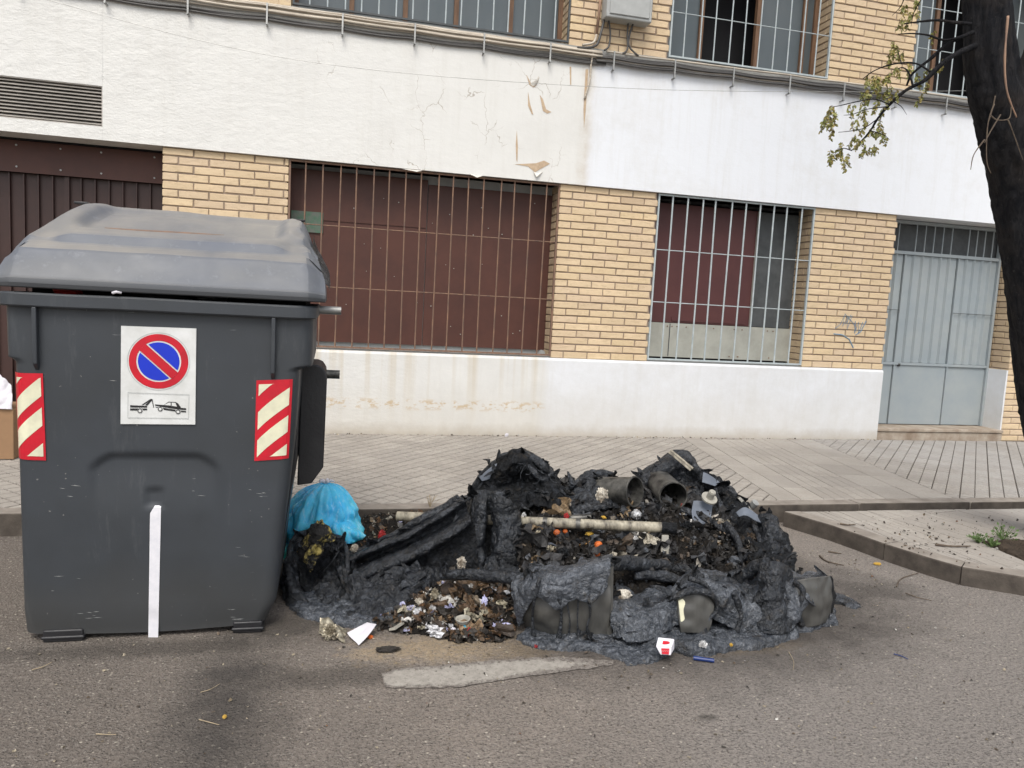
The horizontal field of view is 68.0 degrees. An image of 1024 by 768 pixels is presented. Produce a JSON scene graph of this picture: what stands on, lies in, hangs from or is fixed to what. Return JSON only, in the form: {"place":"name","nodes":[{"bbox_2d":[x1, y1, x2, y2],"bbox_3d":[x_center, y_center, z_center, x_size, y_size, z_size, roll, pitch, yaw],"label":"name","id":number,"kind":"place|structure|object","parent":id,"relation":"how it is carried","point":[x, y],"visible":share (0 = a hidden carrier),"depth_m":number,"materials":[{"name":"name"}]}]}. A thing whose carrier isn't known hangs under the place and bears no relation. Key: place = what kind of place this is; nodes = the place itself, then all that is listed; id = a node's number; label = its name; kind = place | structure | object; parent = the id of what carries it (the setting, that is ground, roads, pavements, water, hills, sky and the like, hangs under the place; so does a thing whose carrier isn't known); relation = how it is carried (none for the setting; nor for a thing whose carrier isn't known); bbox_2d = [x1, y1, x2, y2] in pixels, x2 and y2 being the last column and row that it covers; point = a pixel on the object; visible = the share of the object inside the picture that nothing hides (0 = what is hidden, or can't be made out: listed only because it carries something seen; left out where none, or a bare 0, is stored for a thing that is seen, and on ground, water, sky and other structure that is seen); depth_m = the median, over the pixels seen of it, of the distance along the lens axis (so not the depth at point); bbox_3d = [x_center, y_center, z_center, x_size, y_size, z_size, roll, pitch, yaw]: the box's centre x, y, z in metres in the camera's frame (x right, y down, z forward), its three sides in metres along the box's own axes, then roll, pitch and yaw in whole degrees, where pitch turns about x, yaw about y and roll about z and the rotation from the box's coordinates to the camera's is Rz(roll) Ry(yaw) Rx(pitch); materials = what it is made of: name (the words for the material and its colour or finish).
{"place":"outdoors","nodes":[
{"label":"outdoors","id":0,"kind":"place"},
{"bbox_2d":[49,0,917,91],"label":"overhead wire","id":1,"kind":"object","parent":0,"point":[496,80],"visible":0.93,"depth_m":6.79,"materials":[{"name":"metal"}]},
{"bbox_2d":[0,522,1023,767],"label":"road","id":2,"kind":"structure","parent":0,"point":[690,710],"depth_m":2.76,"materials":[{"name":"grey asphalt"}]},
{"bbox_2d":[0,201,340,642],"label":"waste container","id":3,"kind":"object","parent":2,"relation":"on","point":[172,375],"visible":1,"depth_m":3.01,"materials":[{"name":"grey plastic"}]},
{"bbox_2d":[284,478,365,558],"bbox_3d":[-1.012,0.727,4.087,0.464,0.442,0.414,2,6,-14],"label":"rubbish bag","id":4,"kind":"object","parent":2,"relation":"on","point":[334,507],"visible":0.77,"depth_m":3.96,"materials":[{"name":"blue plastic"}]},
{"bbox_2d":[319,617,346,642],"bbox_3d":[-0.757,1.034,3.204,0.116,0.042,0.196,2,6,-14],"label":"foil tray","id":5,"kind":"object","parent":2,"relation":"on","point":[341,632],"visible":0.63,"depth_m":3.24,"materials":[{"name":"metal"}]},
{"bbox_2d":[321,623,337,640],"bbox_3d":[-0.760,1.037,3.159,0.085,0.095,0.068,7,7,34],"label":"foil ball","id":6,"kind":"object","parent":5,"relation":"on","point":[328,631],"visible":1,"depth_m":3.14,"materials":[{"name":"metal"}]},
{"bbox_2d":[347,622,375,644],"bbox_3d":[-0.627,1.038,3.190,0.109,0.046,0.141,-2,7,-38],"label":"white paper","id":7,"kind":"object","parent":2,"relation":"on","point":[359,635],"visible":1,"depth_m":3.19,"materials":[{"name":"white paper"}]},
{"bbox_2d":[347,512,405,564],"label":"burnt litter","id":8,"kind":"object","parent":2,"relation":"on","point":[368,523],"visible":0.15,"depth_m":4.18,"materials":[{"name":"brown wood"}]},
{"bbox_2d":[378,529,385,537],"bbox_3d":[-0.683,0.797,3.986,0.043,0.073,0.032,-1,7,-31],"label":"red scrap","id":9,"kind":"object","parent":8,"relation":"on","point":[381,533],"visible":0.57,"depth_m":3.98,"materials":[{"name":"red plastic"}]},
{"bbox_2d":[375,645,400,652],"bbox_3d":[-0.500,1.073,3.073,0.108,0.027,0.038,2,6,-14],"label":"burnt shard","id":10,"kind":"object","parent":2,"relation":"on","point":[384,649],"visible":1,"depth_m":3.06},
{"bbox_2d":[360,509,422,563],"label":"light scraps","id":11,"kind":"object","parent":2,"relation":"on","point":[371,527],"visible":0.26,"depth_m":4.19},
{"bbox_2d":[383,582,516,642],"bbox_3d":[-0.230,1.008,3.528,0.590,0.098,0.679,4,6,13],"label":"heap","id":12,"kind":"object","parent":2,"relation":"on","point":[423,631],"visible":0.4,"depth_m":3.39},
{"bbox_2d":[389,613,412,630],"bbox_3d":[-0.500,1.034,3.324,0.102,0.035,0.170,6,7,29],"label":"bent metal tray","id":13,"kind":"object","parent":12,"relation":"on","point":[397,625],"visible":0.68,"depth_m":3.27,"materials":[{"name":"metal"}]},
{"bbox_2d":[415,597,423,604],"bbox_3d":[-0.429,1.004,3.503,0.045,0.035,0.071,-1,7,-31],"label":"scorched paper","id":14,"kind":"object","parent":12,"relation":"on","point":[419,601],"visible":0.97,"depth_m":3.48,"materials":[{"name":"beige paper"}]},
{"bbox_2d":[430,588,438,598],"bbox_3d":[-0.359,0.978,3.523,0.043,0.068,0.051,8,8,41],"label":"scorched packet","id":15,"kind":"object","parent":12,"relation":"on","point":[434,593],"visible":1,"depth_m":3.51,"materials":[{"name":"paper"}]},
{"bbox_2d":[372,565,514,642],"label":"spilt papers","id":16,"kind":"object","parent":12,"relation":"on","point":[478,617],"visible":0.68,"depth_m":3.40,"materials":[{"name":"white paper"}]},
{"bbox_2d":[456,556,466,568],"bbox_3d":[-0.245,0.867,3.661,0.050,0.064,0.074,3,6,2],"label":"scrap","id":17,"kind":"object","parent":16,"relation":"on","point":[461,562],"visible":0.91,"depth_m":3.64,"materials":[{"name":"paper"}]},
{"bbox_2d":[379,580,514,642],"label":"brown scraps","id":18,"kind":"object","parent":12,"relation":"on","point":[426,619],"visible":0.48,"depth_m":3.35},
{"bbox_2d":[405,580,516,642],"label":"brown clods","id":19,"kind":"object","parent":12,"relation":"on","point":[508,630],"visible":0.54,"depth_m":3.47,"materials":[{"name":"brown soil"}]},
{"bbox_2d":[455,615,470,624],"bbox_3d":[-0.214,1.027,3.302,0.067,0.023,0.067,2,6,-14],"label":"round tin","id":20,"kind":"object","parent":12,"relation":"on","point":[458,618],"visible":1,"depth_m":3.31,"materials":[{"name":"metal"}]},
{"bbox_2d":[479,627,488,634],"bbox_3d":[-0.128,1.068,3.269,0.047,0.039,0.056,5,6,21],"label":"burnt clod","id":21,"kind":"object","parent":12,"relation":"on","point":[484,630],"visible":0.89,"depth_m":3.26,"materials":[{"name":"black"}]},
{"bbox_2d":[481,594,487,605],"bbox_3d":[-0.128,1.011,3.513,0.035,0.080,0.027,1,6,-15],"label":"lilac paper","id":22,"kind":"object","parent":12,"relation":"on","point":[484,599],"visible":0.74,"depth_m":3.50,"materials":[{"name":"purple paper"}]},
{"bbox_2d":[381,657,612,687],"bbox_3d":[-0.034,1.118,2.954,0.938,0.001,0.201,2,6,-14],"label":"road marking","id":23,"kind":"object","parent":2,"relation":"on","point":[444,676],"visible":1,"depth_m":2.94,"materials":[{"name":"paint"}]},
{"bbox_2d":[0,498,1023,536],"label":"kerb","id":24,"kind":"structure","parent":2,"relation":"on","point":[10,522],"depth_m":5.46,"materials":[{"name":"concrete"}]},
{"bbox_2d":[427,495,436,506],"bbox_3d":[-0.502,0.737,4.788,0.084,0.080,0.071,2,6,-14],"label":"dry grass tuft","id":25,"kind":"object","parent":24,"relation":"on","point":[429,500],"visible":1,"depth_m":4.78,"materials":[{"name":"plant"}]},
{"bbox_2d":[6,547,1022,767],"bbox_3d":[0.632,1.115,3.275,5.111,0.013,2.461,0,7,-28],"label":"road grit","id":26,"kind":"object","parent":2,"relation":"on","point":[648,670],"visible":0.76,"depth_m":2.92,"materials":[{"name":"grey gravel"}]},
{"bbox_2d":[280,447,860,665],"bbox_3d":[0.333,0.784,3.803,2.871,0.737,1.579,2,6,-14],"label":"burnt container","id":27,"kind":"object","parent":2,"relation":"on","point":[580,605],"visible":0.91,"depth_m":3.54,"materials":[{"name":"plastic"}]},
{"bbox_2d":[349,544,358,552],"bbox_3d":[-0.797,0.832,3.838,0.044,0.043,0.074,3,6,1],"label":"paper scrap","id":28,"kind":"object","parent":27,"relation":"on","point":[354,548],"visible":1,"depth_m":3.82,"materials":[{"name":"white paper"}]},
{"bbox_2d":[618,589,631,598],"bbox_3d":[0.491,0.944,3.395,0.100,0.053,0.062,0,7,-30],"label":"white bundle","id":29,"kind":"object","parent":27,"relation":"on","point":[626,594],"visible":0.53,"depth_m":3.38,"materials":[{"name":"paper"}]},
{"bbox_2d":[518,495,757,593],"bbox_3d":[0.707,0.849,4.131,1.500,0.386,1.255,2,6,-14],"label":"charred rubbish heap","id":30,"kind":"object","parent":27,"relation":"in","point":[642,585],"visible":0.15,"depth_m":3.98,"materials":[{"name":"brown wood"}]},
{"bbox_2d":[546,544,555,551],"bbox_3d":[0.187,0.818,3.782,0.064,0.040,0.047,4,6,11],"label":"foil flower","id":31,"kind":"object","parent":30,"relation":"on","point":[552,547],"visible":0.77,"depth_m":3.77,"materials":[{"name":"silver metal"}]},
{"bbox_2d":[553,529,559,535],"bbox_3d":[0.234,0.776,3.954,0.036,0.037,0.036,20,-19,5],"label":"orange","id":32,"kind":"object","parent":30,"relation":"on","point":[556,532],"visible":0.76,"depth_m":3.94,"materials":[{"name":"orange food"}]},
{"bbox_2d":[556,547,569,559],"bbox_3d":[0.253,0.841,3.755,0.062,0.077,0.118,1,6,-22],"label":"scorched foil","id":33,"kind":"object","parent":30,"relation":"on","point":[563,550],"visible":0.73,"depth_m":3.73,"materials":[{"name":"black metal"}]},
{"bbox_2d":[569,513,591,518],"bbox_3d":[0.375,0.729,4.150,0.124,0.058,0.049,4,6,9],"label":"burnt can","id":34,"kind":"object","parent":30,"relation":"on","point":[583,516],"visible":0.51,"depth_m":4.13,"materials":[{"name":"metal"}]},
{"bbox_2d":[594,541,601,546],"bbox_3d":[0.440,0.821,3.864,0.042,0.042,0.043,-14,15,-42],"label":"orange","id":35,"kind":"object","parent":30,"relation":"on","point":[597,543],"visible":0.59,"depth_m":3.85,"materials":[{"name":"orange food"}]},
{"bbox_2d":[595,488,608,502],"bbox_3d":[0.510,0.646,4.319,0.068,0.123,0.104,7,7,35],"label":"crumpled paper","id":36,"kind":"object","parent":30,"relation":"on","point":[601,495],"visible":0.84,"depth_m":4.29,"materials":[{"name":"paper"}]},
{"bbox_2d":[596,476,643,507],"bbox_3d":[0.608,0.609,4.373,0.270,0.200,0.177,8,8,42],"label":"burnt cylinder","id":37,"kind":"object","parent":30,"relation":"on","point":[616,487],"visible":0.84,"depth_m":4.33,"materials":[{"name":"metal"}]},
{"bbox_2d":[631,509,641,518],"bbox_3d":[0.688,0.724,4.202,0.060,0.061,0.060,3,6,2],"label":"ball","id":38,"kind":"object","parent":30,"relation":"on","point":[636,513],"visible":1,"depth_m":4.18,"materials":[{"name":"metal"}]},
{"bbox_2d":[517,491,757,585],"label":"charred scraps","id":39,"kind":"object","parent":30,"relation":"on","point":[752,547],"visible":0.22,"depth_m":4.00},
{"bbox_2d":[532,491,743,585],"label":"charred clods","id":40,"kind":"object","parent":30,"relation":"on","point":[734,559],"visible":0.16,"depth_m":3.92,"materials":[{"name":"black"}]},
{"bbox_2d":[513,475,765,593],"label":"charred films","id":41,"kind":"object","parent":30,"relation":"on","point":[629,545],"visible":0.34,"depth_m":3.88,"materials":[{"name":"black plastic"}]},
{"bbox_2d":[647,471,687,509],"bbox_3d":[0.907,0.620,4.497,0.172,0.185,0.320,2,6,-7],"label":"burnt cylinder","id":42,"kind":"object","parent":30,"relation":"on","point":[658,482],"visible":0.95,"depth_m":4.45,"materials":[{"name":"metal"}]},
{"bbox_2d":[667,555,677,562],"bbox_3d":[0.811,0.890,3.839,0.053,0.044,0.062,0,7,-31],"label":"charred lump","id":43,"kind":"object","parent":30,"relation":"on","point":[672,559],"visible":0.7,"depth_m":3.82,"materials":[{"name":"black plastic"}]},
{"bbox_2d":[684,522,693,529],"bbox_3d":[0.983,0.789,4.240,0.059,0.050,0.055,-1,7,-35],"label":"charred lump","id":44,"kind":"object","parent":30,"relation":"on","point":[688,525],"visible":1,"depth_m":4.22,"materials":[{"name":"black plastic"}]},
{"bbox_2d":[689,550,698,556],"bbox_3d":[0.934,0.879,3.906,0.064,0.048,0.050,1,6,-18],"label":"charred lump","id":45,"kind":"object","parent":30,"relation":"on","point":[693,552],"visible":0.54,"depth_m":3.89,"materials":[{"name":"brown wood"}]},
{"bbox_2d":[710,530,718,534],"bbox_3d":[1.120,0.826,4.194,0.046,0.039,0.055,3,6,-4],"label":"charred lump","id":46,"kind":"object","parent":30,"relation":"on","point":[714,532],"visible":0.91,"depth_m":4.18,"materials":[{"name":"brown wood"}]},
{"bbox_2d":[690,510,802,574],"bbox_3d":[1.260,0.897,4.088,0.228,0.309,0.697,-2,7,-37],"label":"loose ash","id":47,"kind":"object","parent":30,"relation":"on","point":[727,538],"visible":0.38,"depth_m":4.15},
{"bbox_2d":[656,637,673,654],"bbox_3d":[0.634,1.078,3.116,0.099,0.057,0.053,2,6,-14],"label":"cigarette pack","id":48,"kind":"object","parent":27,"relation":"on","point":[664,646],"visible":1,"depth_m":3.11,"materials":[{"name":"white cardboard"}]},
{"bbox_2d":[699,640,707,647],"bbox_3d":[0.805,1.097,3.195,0.040,0.029,0.059,6,7,25],"label":"white foam","id":49,"kind":"object","parent":27,"relation":"on","point":[703,644],"visible":1,"depth_m":3.18,"materials":[{"name":"plastic"}]},
{"bbox_2d":[693,656,713,662],"bbox_3d":[0.793,1.138,3.135,0.083,0.018,0.018,4,6,11],"label":"blue marker","id":50,"kind":"object","parent":2,"relation":"on","point":[699,658],"visible":1,"depth_m":3.13,"materials":[{"name":"blue plastic"}]},
{"bbox_2d":[819,555,843,565],"bbox_3d":[1.893,1.055,4.530,0.048,0.012,0.181,0,7,-25],"label":"twig","id":51,"kind":"object","parent":2,"relation":"on","point":[821,557],"visible":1,"depth_m":4.51,"materials":[{"name":"brown wood"}]},
{"bbox_2d":[835,600,860,604],"bbox_3d":[1.701,1.113,3.866,0.153,0.017,0.077,4,6,8],"label":"melted flake","id":52,"kind":"object","parent":2,"relation":"on","point":[838,602],"visible":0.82,"depth_m":3.85,"materials":[{"name":"grey plastic"}]},
{"bbox_2d":[0,434,1023,507],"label":"pavement","id":53,"kind":"structure","parent":0,"point":[386,469],"depth_m":6.55,"materials":[{"name":"grey tile"}]},
{"bbox_2d":[0,375,18,458],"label":"cardboard box","id":54,"kind":"object","parent":53,"relation":"on","point":[8,432],"visible":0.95,"depth_m":5.39,"materials":[{"name":"brown cardboard"}]},
{"bbox_2d":[0,0,1023,440],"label":"building","id":55,"kind":"structure","parent":53,"relation":"on","point":[656,252],"depth_m":7.49,"materials":[{"name":"white paint"}]},
{"bbox_2d":[288,159,559,357],"bbox_3d":[-0.840,-1.157,7.296,2.530,1.742,0.350,2,6,-14],"label":"window","id":56,"kind":"structure","parent":55,"relation":"in","point":[414,263],"depth_m":7.35,"materials":[{"name":"paint"}]},
{"bbox_2d":[292,0,570,43],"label":"window","id":57,"kind":"structure","parent":55,"relation":"in","point":[541,20],"depth_m":7.19,"materials":[{"name":"blue paint"}]},
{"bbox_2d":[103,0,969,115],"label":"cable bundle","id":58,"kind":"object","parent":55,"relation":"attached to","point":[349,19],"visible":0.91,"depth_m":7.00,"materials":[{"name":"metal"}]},
{"bbox_2d":[577,0,604,98],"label":"conduit","id":59,"kind":"object","parent":55,"relation":"attached to","point":[584,46],"visible":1,"depth_m":7.19,"materials":[{"name":"grey plastic"}]},
{"bbox_2d":[601,0,652,56],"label":"meter box","id":60,"kind":"object","parent":55,"relation":"attached to","point":[632,13],"visible":1,"depth_m":7.17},
{"bbox_2d":[646,193,815,366],"bbox_3d":[2.266,-1.071,8.050,1.820,1.742,0.350,2,6,-14],"label":"window","id":61,"kind":"structure","parent":55,"relation":"in","point":[716,267],"depth_m":8.09,"materials":[{"name":"blue paint"}]},
{"bbox_2d":[667,0,834,78],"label":"window","id":62,"kind":"structure","parent":55,"relation":"in","point":[785,32],"depth_m":7.94,"materials":[{"name":"blue paint"}]},
{"bbox_2d":[878,219,1000,425],"bbox_3d":[4.886,-0.681,8.846,1.683,2.330,0.096,2,6,-14],"label":"door","id":63,"kind":"structure","parent":55,"relation":"in","point":[942,298],"depth_m":8.85,"materials":[{"name":"blue paint"}]},
{"bbox_2d":[911,0,1023,97],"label":"window","id":64,"kind":"structure","parent":55,"relation":"in","point":[930,9],"depth_m":8.40,"materials":[{"name":"blue paint"}]},
{"bbox_2d":[334,433,874,440],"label":"wall foot litter","id":65,"kind":"object","parent":53,"relation":"on","point":[618,437],"depth_m":7.74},
{"bbox_2d":[783,509,1023,595],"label":"paved island","id":66,"kind":"structure","parent":0,"point":[987,574],"depth_m":4.78,"materials":[{"name":"concrete"}]},
{"bbox_2d":[818,0,1023,436],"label":"street tree","id":67,"kind":"object","parent":66,"relation":"on","point":[993,65],"visible":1,"depth_m":4.29,"materials":[{"name":"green plant"}]},
{"bbox_2d":[854,512,1018,568],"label":"island litter","id":68,"kind":"object","parent":66,"relation":"on","point":[936,538],"visible":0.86,"depth_m":4.80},
{"bbox_2d":[935,543,969,546],"bbox_3d":[2.678,0.982,4.602,0.213,0.016,0.029,3,6,0],"label":"twig","id":69,"kind":"object","parent":66,"relation":"on","point":[936,544],"visible":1,"depth_m":4.60,"materials":[{"name":"brown wood"}]},
{"bbox_2d":[966,531,987,542],"bbox_3d":[2.901,0.955,4.729,0.114,0.069,0.108,8,8,40],"label":"weed","id":70,"kind":"object","parent":66,"relation":"on","point":[977,538],"visible":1,"depth_m":4.71,"materials":[{"name":"green plant"}]},
{"bbox_2d":[983,537,999,546],"bbox_3d":[2.932,0.969,4.637,0.084,0.063,0.070,-1,7,-33],"label":"weed","id":71,"kind":"object","parent":66,"relation":"on","point":[992,542],"visible":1,"depth_m":4.64,"materials":[{"name":"green plant"}]},
{"bbox_2d":[991,522,1018,539],"bbox_3d":[3.108,0.938,4.784,0.154,0.113,0.141,8,8,39],"label":"weed","id":72,"kind":"object","parent":66,"relation":"on","point":[1000,535],"visible":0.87,"depth_m":4.79,"materials":[{"name":"green plant"}]}
]}

